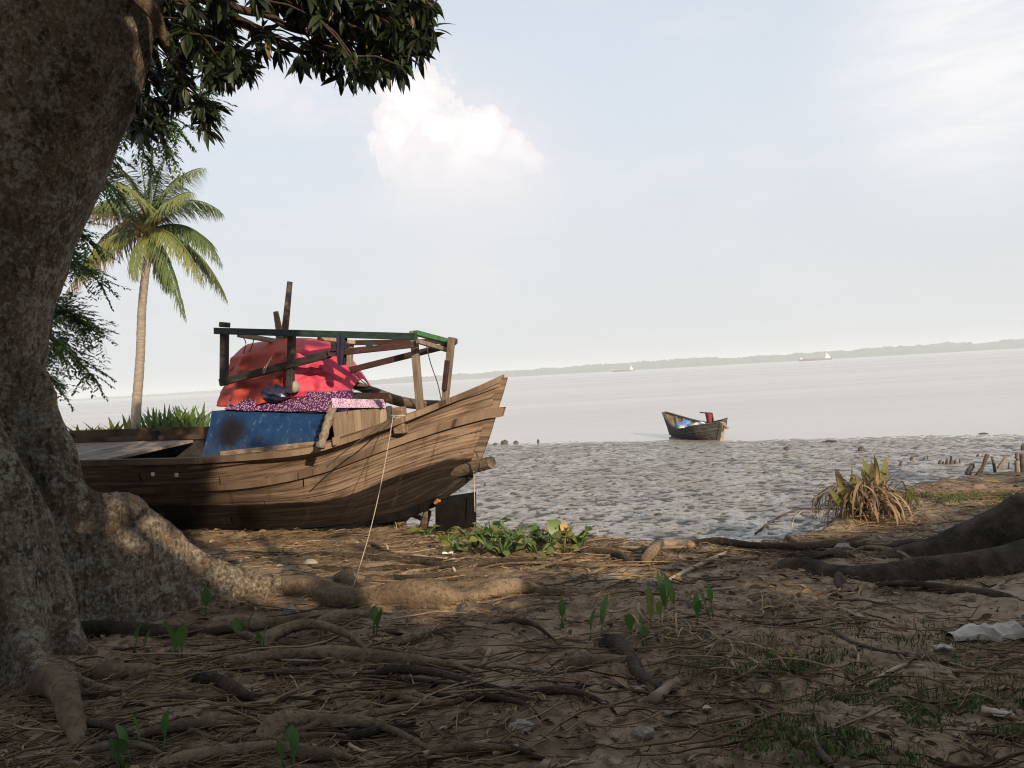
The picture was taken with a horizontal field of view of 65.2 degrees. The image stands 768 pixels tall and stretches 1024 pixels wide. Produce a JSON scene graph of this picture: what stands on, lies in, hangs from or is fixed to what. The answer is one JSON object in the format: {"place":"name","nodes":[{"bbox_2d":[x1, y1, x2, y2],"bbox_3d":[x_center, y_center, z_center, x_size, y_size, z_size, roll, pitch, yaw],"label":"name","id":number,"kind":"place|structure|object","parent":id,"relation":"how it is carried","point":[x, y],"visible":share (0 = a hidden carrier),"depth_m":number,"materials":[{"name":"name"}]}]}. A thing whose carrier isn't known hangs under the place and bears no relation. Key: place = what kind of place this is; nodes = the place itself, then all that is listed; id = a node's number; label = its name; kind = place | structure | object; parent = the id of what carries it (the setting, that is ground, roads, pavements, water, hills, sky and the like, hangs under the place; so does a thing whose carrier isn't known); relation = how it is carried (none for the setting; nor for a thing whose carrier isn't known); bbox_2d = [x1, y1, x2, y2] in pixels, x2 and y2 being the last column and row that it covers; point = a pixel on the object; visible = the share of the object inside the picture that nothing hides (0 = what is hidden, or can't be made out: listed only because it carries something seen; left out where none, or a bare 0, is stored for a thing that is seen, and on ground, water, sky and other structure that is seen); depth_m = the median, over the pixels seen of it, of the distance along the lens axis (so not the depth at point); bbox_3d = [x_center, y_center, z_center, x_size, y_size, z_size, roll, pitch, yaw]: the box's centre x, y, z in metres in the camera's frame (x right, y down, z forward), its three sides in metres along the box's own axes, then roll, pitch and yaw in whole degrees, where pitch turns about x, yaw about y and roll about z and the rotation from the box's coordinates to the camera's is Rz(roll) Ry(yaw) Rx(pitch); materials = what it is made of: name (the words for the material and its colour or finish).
{"place":"outdoors","nodes":[
{"label":"outdoors","id":0,"kind":"place"},
{"bbox_2d":[0,472,1023,767],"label":"ground","id":1,"kind":"structure","parent":0,"point":[1010,606],"depth_m":4.56,"materials":[{"name":"soil"}]},
{"bbox_2d":[0,710,192,754],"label":"stick","id":2,"kind":"object","parent":1,"relation":"on","point":[59,737],"visible":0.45,"depth_m":3.78,"materials":[{"name":"wood"}]},
{"bbox_2d":[109,738,127,767],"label":"sprout","id":3,"kind":"object","parent":1,"relation":"on","point":[117,747],"visible":1,"depth_m":3.43,"materials":[{"name":"green plant"}]},
{"bbox_2d":[46,66,237,411],"bbox_3d":[-6.055,-1.745,11.493,4.206,7.766,2.471,-3,1,29],"label":"feathery tree","id":4,"kind":"object","parent":1,"relation":"on","point":[59,346],"visible":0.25,"depth_m":11.53,"materials":[{"name":"green plant"}]},
{"bbox_2d":[115,709,168,764],"bbox_3d":[-1.599,1.550,3.487,0.191,0.247,0.174,-3,1,0],"label":"sprout","id":5,"kind":"object","parent":1,"relation":"on","point":[122,732],"visible":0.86,"depth_m":3.52,"materials":[{"name":"green plant"}]},
{"bbox_2d":[133,623,150,656],"bbox_3d":[-2.299,1.600,4.968,0.187,0.219,0.070,-3,1,42],"label":"sprout","id":6,"kind":"object","parent":1,"relation":"on","point":[136,632],"visible":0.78,"depth_m":4.99,"materials":[{"name":"green plant"}]},
{"bbox_2d":[5,688,326,765],"bbox_3d":[-1.598,1.633,3.887,1.460,0.049,0.084,-4,1,-29],"label":"stick","id":7,"kind":"object","parent":1,"relation":"on","point":[171,718],"visible":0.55,"depth_m":3.87,"materials":[{"name":"wood"}]},
{"bbox_2d":[127,642,210,729],"bbox_3d":[-2.106,1.655,4.647,0.078,0.059,2.258,-4,1,-37],"label":"stick","id":8,"kind":"object","parent":1,"relation":"on","point":[143,658],"visible":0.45,"depth_m":4.32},
{"bbox_2d":[164,620,187,656],"bbox_3d":[-2.016,1.536,4.789,0.192,0.272,0.106,-3,1,42],"label":"sprout","id":9,"kind":"object","parent":1,"relation":"on","point":[178,637],"visible":0.86,"depth_m":4.76,"materials":[{"name":"green plant"}]},
{"bbox_2d":[201,588,210,614],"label":"sprout","id":10,"kind":"object","parent":1,"relation":"on","point":[205,597],"visible":0.87,"depth_m":5.82,"materials":[{"name":"green plant"}]},
{"bbox_2d":[179,587,284,613],"bbox_3d":[-2.117,1.665,6.041,0.850,0.201,0.670,-3,1,0],"label":"dry tuft","id":11,"kind":"object","parent":1,"relation":"on","point":[229,599],"visible":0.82,"depth_m":5.96,"materials":[{"name":"plant"}]},
{"bbox_2d":[232,610,255,640],"bbox_3d":[-1.744,1.594,5.226,0.154,0.217,0.068,-3,1,-14],"label":"sprout","id":12,"kind":"object","parent":1,"relation":"on","point":[237,625],"visible":0.71,"depth_m":5.22,"materials":[{"name":"green plant"}]},
{"bbox_2d":[274,724,298,767],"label":"sprout","id":13,"kind":"object","parent":1,"relation":"on","point":[291,735],"visible":1,"depth_m":3.31,"materials":[{"name":"green plant"}]},
{"bbox_2d":[69,322,507,531],"bbox_3d":[-4.606,0.612,10.181,9.646,2.542,2.264,-3,1,18],"label":"wooden boat","id":14,"kind":"object","parent":1,"relation":"on","point":[242,470],"visible":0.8,"depth_m":8.99,"materials":[{"name":"brown wood"}]},
{"bbox_2d":[273,311,282,338],"bbox_3d":[-2.861,-0.649,9.802,0.101,0.486,0.095,-3,1,0],"label":"spar","id":15,"kind":"object","parent":14,"relation":"attached to","point":[277,321],"visible":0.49,"depth_m":9.77,"materials":[{"name":"wood"}]},
{"bbox_2d":[282,281,292,338],"bbox_3d":[-2.822,-0.825,9.958,0.251,0.896,0.096,-3,1,22],"label":"spar","id":16,"kind":"object","parent":14,"relation":"attached to","point":[286,315],"visible":0.67,"depth_m":9.92,"materials":[{"name":"wood"}]},
{"bbox_2d":[216,338,370,406],"bbox_3d":[-2.670,-0.138,9.769,1.750,0.848,1.313,-3,1,14],"label":"red tarpaulin","id":17,"kind":"object","parent":14,"relation":"on","point":[330,374],"visible":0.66,"depth_m":9.39,"materials":[{"name":"fabric"}]},
{"bbox_2d":[225,388,370,412],"bbox_3d":[-2.494,0.215,9.427,1.629,0.283,0.683,-3,1,18],"label":"roof cloth","id":18,"kind":"object","parent":14,"relation":"on","point":[321,401],"visible":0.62,"depth_m":9.13,"materials":[{"name":"fabric"}]},
{"bbox_2d":[260,384,292,401],"bbox_3d":[-2.697,0.107,9.187,0.401,0.210,0.232,-3,1,0],"label":"plastic bundle","id":19,"kind":"object","parent":18,"relation":"on","point":[273,393],"visible":0.94,"depth_m":9.11,"materials":[{"name":"plastic"}]},
{"bbox_2d":[336,334,346,364],"bbox_3d":[-1.860,-0.390,8.779,0.121,0.368,0.135,-3,1,18],"label":"hanging cloth","id":20,"kind":"object","parent":14,"relation":"hanging from","point":[341,341],"visible":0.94,"depth_m":8.73,"materials":[{"name":"fabric"}]},
{"bbox_2d":[326,419,387,466],"bbox_3d":[-1.597,0.611,8.250,0.661,0.465,0.052,-3,1,-5],"label":"bow line","id":21,"kind":"object","parent":14,"relation":"attached to","point":[356,442],"visible":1,"depth_m":8.24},
{"bbox_2d":[332,398,385,407],"bbox_3d":[-1.723,0.218,9.111,0.024,0.169,1.248,-3,1,18],"label":"valance cloth","id":22,"kind":"object","parent":14,"relation":"hanging from","point":[356,403],"visible":0.98,"depth_m":9.07,"materials":[{"name":"fabric"}]},
{"bbox_2d":[354,416,396,584],"bbox_3d":[-1.211,0.926,7.329,0.019,1.151,2.642,-3,1,0],"label":"mooring rope","id":23,"kind":"object","parent":14,"relation":"attached to","point":[376,503],"visible":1,"depth_m":7.10,"materials":[{"name":"fabric"}]},
{"bbox_2d":[353,382,440,408],"bbox_3d":[-1.484,0.110,9.668,1.444,0.432,0.158,-3,1,27],"label":"pole","id":24,"kind":"object","parent":14,"relation":"on","point":[399,401],"visible":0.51,"depth_m":9.55,"materials":[{"name":"wood"}]},
{"bbox_2d":[450,456,495,477],"bbox_3d":[-0.474,0.928,8.780,0.711,0.286,0.140,-3,1,41],"label":"log","id":25,"kind":"object","parent":14,"relation":"attached to","point":[470,467],"visible":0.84,"depth_m":8.66,"materials":[{"name":"wood"}]},
{"bbox_2d":[369,605,381,634],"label":"sprout","id":26,"kind":"object","parent":1,"relation":"on","point":[375,614],"visible":0.9,"depth_m":5.09,"materials":[{"name":"green plant"}]},
{"bbox_2d":[396,514,421,525],"bbox_3d":[-1.176,1.555,9.263,0.362,0.177,0.102,-3,1,0],"label":"stump","id":27,"kind":"object","parent":1,"relation":"on","point":[400,522],"visible":0.5,"depth_m":9.23,"materials":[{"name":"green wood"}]},
{"bbox_2d":[407,524,439,536],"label":"water hyacinth","id":28,"kind":"object","parent":1,"relation":"on","point":[413,529],"visible":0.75,"depth_m":8.51,"materials":[{"name":"green plant"}]},
{"bbox_2d":[419,510,431,529],"bbox_3d":[-0.992,1.567,9.067,0.178,0.300,0.118,-3,1,0],"label":"stump","id":29,"kind":"object","parent":1,"relation":"on","point":[425,519],"visible":0.71,"depth_m":9.03,"materials":[{"name":"wood"}]},
{"bbox_2d":[0,0,866,767],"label":"buttressed tree","id":30,"kind":"object","parent":1,"relation":"on","point":[80,560],"visible":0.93,"depth_m":5.28,"materials":[{"name":"brown plant"}]},
{"bbox_2d":[428,530,462,541],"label":"water hyacinth","id":31,"kind":"object","parent":1,"relation":"on","point":[454,535],"visible":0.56,"depth_m":8.07,"materials":[{"name":"green plant"}]},
{"bbox_2d":[409,739,489,760],"bbox_3d":[-0.256,1.538,3.378,0.372,0.032,0.034,-3,1,-24],"label":"stick","id":32,"kind":"object","parent":1,"relation":"on","point":[426,752],"visible":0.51,"depth_m":3.33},
{"bbox_2d":[435,492,475,532],"bbox_3d":[-0.626,1.489,8.976,0.462,0.484,0.360,-3,1,0],"label":"support block","id":33,"kind":"object","parent":1,"relation":"on","point":[451,511],"depth_m":8.80,"materials":[{"name":"wood"}]},
{"bbox_2d":[438,535,473,551],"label":"water hyacinth","id":34,"kind":"object","parent":1,"relation":"on","point":[452,545],"visible":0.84,"depth_m":7.58,"materials":[{"name":"green plant"}]},
{"bbox_2d":[457,602,466,627],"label":"stick","id":35,"kind":"object","parent":1,"relation":"on","point":[462,606],"visible":0.65,"depth_m":5.51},
{"bbox_2d":[451,524,482,539],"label":"water hyacinth","id":36,"kind":"object","parent":1,"relation":"on","point":[456,528],"visible":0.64,"depth_m":8.22,"materials":[{"name":"green plant"}]},
{"bbox_2d":[457,526,492,549],"bbox_3d":[-0.327,1.496,7.771,0.369,0.259,0.369,-3,1,25],"label":"water hyacinth","id":37,"kind":"object","parent":1,"relation":"on","point":[486,530],"visible":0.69,"depth_m":7.74,"materials":[{"name":"green plant"}]},
{"bbox_2d":[475,647,491,676],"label":"stick","id":38,"kind":"object","parent":1,"relation":"on","point":[488,652],"visible":0.66,"depth_m":4.54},
{"bbox_2d":[466,524,506,549],"bbox_3d":[-0.245,1.488,7.558,0.408,0.260,0.440,-3,1,0],"label":"water hyacinth","id":39,"kind":"object","parent":1,"relation":"on","point":[482,541],"visible":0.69,"depth_m":7.56,"materials":[{"name":"green plant"}]},
{"bbox_2d":[472,517,510,537],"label":"water hyacinth","id":40,"kind":"object","parent":1,"relation":"on","point":[505,519],"visible":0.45,"depth_m":8.22,"materials":[{"name":"green plant"}]},
{"bbox_2d":[482,529,521,556],"bbox_3d":[-0.062,1.481,7.323,0.380,0.252,0.374,-4,1,-41],"label":"water hyacinth","id":41,"kind":"object","parent":1,"relation":"on","point":[502,550],"visible":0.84,"depth_m":7.28,"materials":[{"name":"green plant"}]},
{"bbox_2d":[488,526,521,544],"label":"water hyacinth","id":42,"kind":"object","parent":1,"relation":"on","point":[496,529],"visible":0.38,"depth_m":7.82,"materials":[{"name":"green plant"}]},
{"bbox_2d":[2,480,1020,767],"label":"soil crumbs","id":43,"kind":"object","parent":1,"relation":"on","point":[580,652],"visible":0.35,"depth_m":4.55,"materials":[{"name":"brown soil"}]},
{"bbox_2d":[0,474,1023,767],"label":"leaf litter","id":44,"kind":"object","parent":1,"relation":"on","point":[744,692],"visible":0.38,"depth_m":4.14,"materials":[{"name":"plant"}]},
{"bbox_2d":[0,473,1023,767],"bbox_3d":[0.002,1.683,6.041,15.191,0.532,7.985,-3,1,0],"label":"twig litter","id":45,"kind":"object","parent":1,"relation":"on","point":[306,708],"visible":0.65,"depth_m":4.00,"materials":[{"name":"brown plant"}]},
{"bbox_2d":[492,521,532,540],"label":"water hyacinth","id":46,"kind":"object","parent":1,"relation":"on","point":[505,528],"visible":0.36,"depth_m":7.93,"materials":[{"name":"green plant"}]},
{"bbox_2d":[494,528,541,552],"bbox_3d":[0.047,1.474,7.372,0.452,0.254,0.353,-3,1,10],"label":"water hyacinth","id":47,"kind":"object","parent":1,"relation":"on","point":[535,531],"visible":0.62,"depth_m":7.43,"materials":[{"name":"green plant"}]},
{"bbox_2d":[508,719,534,733],"bbox_3d":[0.039,1.513,3.527,0.119,0.063,0.080,-3,1,23],"label":"stone","id":48,"kind":"object","parent":1,"relation":"on","point":[522,723],"visible":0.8,"depth_m":3.50,"materials":[{"name":"stone"}]},
{"bbox_2d":[515,529,555,558],"bbox_3d":[0.219,1.458,7.201,0.383,0.263,0.310,-3,1,0],"label":"water hyacinth","id":49,"kind":"object","parent":1,"relation":"on","point":[522,543],"visible":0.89,"depth_m":7.17,"materials":[{"name":"green plant"}]},
{"bbox_2d":[524,520,549,543],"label":"water hyacinth","id":50,"kind":"object","parent":1,"relation":"on","point":[542,529],"visible":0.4,"depth_m":7.95,"materials":[{"name":"green plant"}]},
{"bbox_2d":[529,526,567,549],"bbox_3d":[0.366,1.466,7.590,0.394,0.237,0.396,-3,1,31],"label":"water hyacinth","id":51,"kind":"object","parent":1,"relation":"on","point":[556,535],"visible":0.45,"depth_m":7.51,"materials":[{"name":"green plant"}]},
{"bbox_2d":[547,519,560,534],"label":"hyacinth leaf","id":52,"kind":"object","parent":1,"relation":"on","point":[553,526],"visible":0.55,"depth_m":7.61,"materials":[{"name":"plant"}]},
{"bbox_2d":[539,525,578,552],"bbox_3d":[0.441,1.455,7.329,0.338,0.246,0.389,-3,1,-12],"label":"water hyacinth","id":53,"kind":"object","parent":1,"relation":"on","point":[557,545],"visible":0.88,"depth_m":7.30,"materials":[{"name":"green plant"}]},
{"bbox_2d":[558,597,564,628],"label":"sprout","id":54,"kind":"object","parent":1,"relation":"on","point":[561,607],"visible":0.88,"depth_m":5.04,"materials":[{"name":"green plant"}]},
{"bbox_2d":[558,525,596,548],"bbox_3d":[0.616,1.462,7.534,0.368,0.216,0.358,-3,1,0],"label":"water hyacinth","id":55,"kind":"object","parent":1,"relation":"on","point":[573,539],"visible":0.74,"depth_m":7.49,"materials":[{"name":"green plant"}]},
{"bbox_2d":[588,593,607,640],"bbox_3d":[0.519,1.408,4.774,0.162,0.295,0.055,-3,1,-24],"label":"sprout","id":56,"kind":"object","parent":1,"relation":"on","point":[603,608],"visible":0.82,"depth_m":4.78,"materials":[{"name":"green plant"}]},
{"bbox_2d":[598,633,659,691],"bbox_3d":[0.648,1.528,4.297,0.154,0.175,0.945,-3,1,-12],"label":"log","id":57,"kind":"object","parent":1,"relation":"on","point":[618,642],"visible":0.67,"depth_m":4.36,"materials":[{"name":"brown wood"}]},
{"bbox_2d":[625,612,643,636],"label":"sprout","id":58,"kind":"object","parent":1,"relation":"on","point":[629,620],"visible":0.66,"depth_m":4.72,"materials":[{"name":"green plant"}]},
{"bbox_2d":[635,622,647,645],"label":"sprout","id":59,"kind":"object","parent":1,"relation":"on","point":[643,630],"visible":0.9,"depth_m":4.50,"materials":[{"name":"green plant"}]},
{"bbox_2d":[631,726,654,740],"bbox_3d":[0.559,1.486,3.409,0.084,0.056,0.076,-3,1,44],"label":"stone","id":60,"kind":"object","parent":1,"relation":"on","point":[646,731],"visible":0.89,"depth_m":3.39,"materials":[{"name":"stone"}]},
{"bbox_2d":[640,538,663,563],"bbox_3d":[1.213,1.433,6.884,0.106,0.105,0.700,-3,1,20],"label":"log","id":61,"kind":"object","parent":1,"relation":"on","point":[652,550],"visible":0.96,"depth_m":6.74,"materials":[{"name":"brown wood"}]},
{"bbox_2d":[645,585,662,625],"bbox_3d":[0.876,1.395,4.952,0.092,0.242,0.219,-3,1,0],"label":"sprout","id":62,"kind":"object","parent":1,"relation":"on","point":[649,596],"visible":0.81,"depth_m":4.93,"materials":[{"name":"green plant"}]},
{"bbox_2d":[589,602,732,650],"bbox_3d":[0.938,1.481,4.812,0.914,0.206,0.774,-3,1,25],"label":"dry tuft","id":63,"kind":"object","parent":1,"relation":"on","point":[676,631],"visible":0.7,"depth_m":4.79,"materials":[{"name":"plant"}]},
{"bbox_2d":[646,677,680,704],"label":"stick","id":64,"kind":"object","parent":1,"relation":"on","point":[655,696],"visible":0.87,"depth_m":3.76,"materials":[{"name":"wood"}]},
{"bbox_2d":[657,571,675,619],"bbox_3d":[0.993,1.360,5.096,0.119,0.309,0.212,-3,1,0],"label":"sprout","id":65,"kind":"object","parent":1,"relation":"on","point":[668,587],"visible":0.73,"depth_m":5.12,"materials":[{"name":"green plant"}]},
{"bbox_2d":[614,539,736,548],"bbox_3d":[1.998,1.631,8.134,0.637,0.459,2.425,-3,1,42],"label":"stick","id":66,"kind":"object","parent":1,"relation":"on","point":[663,547],"visible":0.56,"depth_m":7.26,"materials":[{"name":"wood"}]},
{"bbox_2d":[662,539,694,549],"bbox_3d":[1.510,1.464,7.282,0.315,0.107,0.136,-3,1,26],"label":"log","id":67,"kind":"object","parent":1,"relation":"on","point":[677,542],"visible":0.63,"depth_m":7.26,"materials":[{"name":"wood"}]},
{"bbox_2d":[692,592,701,625],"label":"sprout","id":68,"kind":"object","parent":1,"relation":"on","point":[697,603],"visible":0.9,"depth_m":4.90,"materials":[{"name":"green plant"}]},
{"bbox_2d":[700,584,713,618],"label":"sprout","id":69,"kind":"object","parent":1,"relation":"on","point":[709,591],"visible":0.86,"depth_m":5.04,"materials":[{"name":"green plant"}]},
{"bbox_2d":[669,540,753,580],"bbox_3d":[2.001,1.620,7.424,0.247,0.495,3.638,-3,1,26],"label":"stick","id":70,"kind":"object","parent":1,"relation":"on","point":[690,569],"visible":0.58,"depth_m":6.37,"materials":[{"name":"wood"}]},
{"bbox_2d":[714,582,869,630],"bbox_3d":[1.852,1.435,5.138,0.905,0.222,1.203,-3,1,30],"label":"dry tuft","id":71,"kind":"object","parent":1,"relation":"on","point":[802,606],"visible":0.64,"depth_m":5.10,"materials":[{"name":"plant"}]},
{"bbox_2d":[815,748,833,766],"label":"stick","id":72,"kind":"object","parent":1,"relation":"on","point":[823,756],"visible":1,"depth_m":3.09,"materials":[{"name":"wood"}]},
{"bbox_2d":[834,543,851,551],"bbox_3d":[2.769,1.370,6.685,0.147,0.084,0.118,-3,1,0],"label":"stone","id":73,"kind":"object","parent":1,"relation":"on","point":[843,546],"visible":0.61,"depth_m":6.65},
{"bbox_2d":[689,492,1023,597],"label":"dark rooted tree","id":74,"kind":"object","parent":1,"relation":"on","point":[989,541],"visible":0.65,"depth_m":6.12,"materials":[{"name":"black plant"}]},
{"bbox_2d":[830,627,909,655],"bbox_3d":[1.893,1.405,4.335,0.147,0.053,0.468,-4,1,-33],"label":"stick","id":75,"kind":"object","parent":1,"relation":"on","point":[844,637],"visible":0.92,"depth_m":4.25,"materials":[{"name":"wood"}]},
{"bbox_2d":[780,455,977,527],"bbox_3d":[3.695,1.106,8.188,1.915,0.818,1.221,-3,1,0],"label":"banana like clump","id":76,"kind":"object","parent":1,"relation":"on","point":[858,495],"visible":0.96,"depth_m":8.04,"materials":[{"name":"beige plant"}]},
{"bbox_2d":[809,504,971,530],"bbox_3d":[3.692,1.381,8.094,1.589,0.281,1.160,-3,1,0],"label":"dry tuft","id":77,"kind":"object","parent":1,"relation":"on","point":[910,517],"visible":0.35,"depth_m":7.87,"materials":[{"name":"plant"}]},
{"bbox_2d":[876,492,909,515],"bbox_3d":[3.811,1.208,8.072,0.436,0.305,0.202,-3,1,7],"label":"yellow sprout","id":78,"kind":"object","parent":1,"relation":"on","point":[904,499],"visible":0.59,"depth_m":8.05,"materials":[{"name":"green plant"}]},
{"bbox_2d":[863,663,924,689],"bbox_3d":[1.843,1.424,3.922,0.414,0.047,0.099,-3,1,-24],"label":"stick","id":79,"kind":"object","parent":1,"relation":"on","point":[896,668],"visible":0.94,"depth_m":3.95,"materials":[{"name":"wood"}]},
{"bbox_2d":[898,484,918,505],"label":"yellow sprout","id":80,"kind":"object","parent":1,"relation":"on","point":[911,491],"visible":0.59,"depth_m":8.52,"materials":[{"name":"green plant"}]},
{"bbox_2d":[921,666,1016,674],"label":"stick","id":81,"kind":"object","parent":1,"relation":"on","point":[972,671],"visible":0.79,"depth_m":3.90,"materials":[{"name":"wood"}]},
{"bbox_2d":[945,620,1023,643],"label":"plastic bag","id":82,"kind":"object","parent":1,"relation":"on","point":[1012,629],"visible":0.96,"depth_m":4.40,"materials":[{"name":"plastic"}]},
{"bbox_2d":[981,705,1014,720],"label":"stick","id":83,"kind":"object","parent":1,"relation":"on","point":[984,708],"visible":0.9,"depth_m":3.42,"materials":[{"name":"wood"}]},
{"bbox_2d":[988,708,1012,716],"bbox_3d":[2.080,1.395,3.400,0.083,0.030,0.052,-3,1,0],"label":"plastic scrap","id":84,"kind":"object","parent":1,"relation":"on","point":[1004,709],"visible":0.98,"depth_m":3.39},
{"bbox_2d":[46,0,1023,399],"label":"sky","id":85,"kind":"structure","parent":0,"point":[566,183],"materials":[{"name":"blue"}]},
{"bbox_2d":[58,348,1023,446],"bbox_3d":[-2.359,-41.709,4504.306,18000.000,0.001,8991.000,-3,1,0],"label":"river water","id":86,"kind":"structure","parent":0,"point":[955,394],"depth_m":52.56,"materials":[{"name":"beige liquid"}]},
{"bbox_2d":[57,390,220,401],"bbox_3d":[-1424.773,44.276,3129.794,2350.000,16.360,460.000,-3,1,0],"label":"woodland","id":87,"kind":"object","parent":86,"relation":"on","point":[161,395],"visible":0.28,"depth_m":3096.05,"materials":[{"name":"plant"}]},
{"bbox_2d":[359,357,707,384],"bbox_3d":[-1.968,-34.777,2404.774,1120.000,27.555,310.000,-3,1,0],"label":"woodland","id":88,"kind":"object","parent":86,"relation":"on","point":[596,367],"visible":0.73,"depth_m":2363.65,"materials":[{"name":"plant"}]},
{"bbox_2d":[606,338,1023,371],"bbox_3d":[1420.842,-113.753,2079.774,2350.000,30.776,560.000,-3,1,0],"label":"woodland","id":89,"kind":"object","parent":86,"relation":"on","point":[944,347],"visible":0.87,"depth_m":2159.19,"materials":[{"name":"plant"}]},
{"bbox_2d":[799,351,831,360],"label":"cargo ship","id":90,"kind":"object","parent":86,"relation":"on","point":[827,357],"visible":0.91,"depth_m":1147.42,"materials":[{"name":"paint"}]},
{"bbox_2d":[406,434,1023,544],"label":"mud flat","id":91,"kind":"structure","parent":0,"point":[627,490],"depth_m":14.85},
{"bbox_2d":[662,412,728,439],"bbox_3d":[5.692,1.368,25.020,1.300,0.942,3.435,-3,1,-22],"label":"rowing boat","id":92,"kind":"object","parent":91,"relation":"on","point":[714,430],"visible":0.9,"depth_m":24.11,"materials":[{"name":"wood"}]},
{"bbox_2d":[754,508,837,534],"bbox_3d":[3.565,1.759,10.438,2.148,0.050,0.420,-4,1,-42],"label":"stick","id":93,"kind":"object","parent":91,"relation":"on","point":[764,526],"visible":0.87,"depth_m":10.59,"materials":[{"name":"wood"}]},
{"bbox_2d":[975,454,989,475],"bbox_3d":[7.942,1.377,13.508,0.262,0.391,0.086,-3,1,0],"label":"driftwood","id":94,"kind":"object","parent":91,"relation":"on","point":[981,468],"visible":0.9,"depth_m":13.48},
{"bbox_2d":[1014,453,1019,471],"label":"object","id":95,"kind":"object","parent":91,"relation":"on","point":[1017,464],"visible":0.81,"depth_m":13.27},
{"bbox_2d":[588,488,1023,767],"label":"grass","id":96,"kind":"structure","parent":0,"point":[831,747],"depth_m":3.56,"materials":[{"name":"plant"}]},
{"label":"ground","id":97,"kind":"structure","parent":0,"visible":0},
{"bbox_2d":[65,151,227,428],"bbox_3d":[-11.476,-2.855,25.008,4.904,9.827,7.458,-4,1,-26],"label":"coconut palm","id":98,"kind":"object","parent":97,"relation":"on","point":[152,216],"visible":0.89,"depth_m":24.61,"materials":[{"name":"green plant"}]},
{"bbox_2d":[129,407,178,427],"bbox_3d":[-7.000,0.876,15.597,0.909,0.909,0.892,-3,1,34],"label":"lily plant","id":99,"kind":"object","parent":97,"relation":"on","point":[149,424],"visible":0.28,"depth_m":15.53,"materials":[{"name":"green plant"}]},
{"bbox_2d":[144,404,208,427],"bbox_3d":[-6.646,0.851,15.590,1.030,0.921,1.385,-3,1,43],"label":"lily plant","id":100,"kind":"object","parent":97,"relation":"on","point":[166,423],"visible":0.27,"depth_m":15.61,"materials":[{"name":"green plant"}]},
{"bbox_2d":[159,405,209,426],"bbox_3d":[-6.368,0.849,15.718,0.879,0.915,0.938,-3,1,36],"label":"lily plant","id":101,"kind":"object","parent":97,"relation":"on","point":[190,422],"visible":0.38,"depth_m":15.61,"materials":[{"name":"green plant"}]},
{"bbox_2d":[171,407,210,426],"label":"lily plant","id":102,"kind":"object","parent":97,"relation":"on","point":[195,424],"visible":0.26,"depth_m":15.65,"materials":[{"name":"green plant"}]},
{"bbox_2d":[174,401,210,426],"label":"lily plant","id":103,"kind":"object","parent":97,"relation":"on","point":[204,415],"visible":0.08,"depth_m":15.96,"materials":[{"name":"green plant"}]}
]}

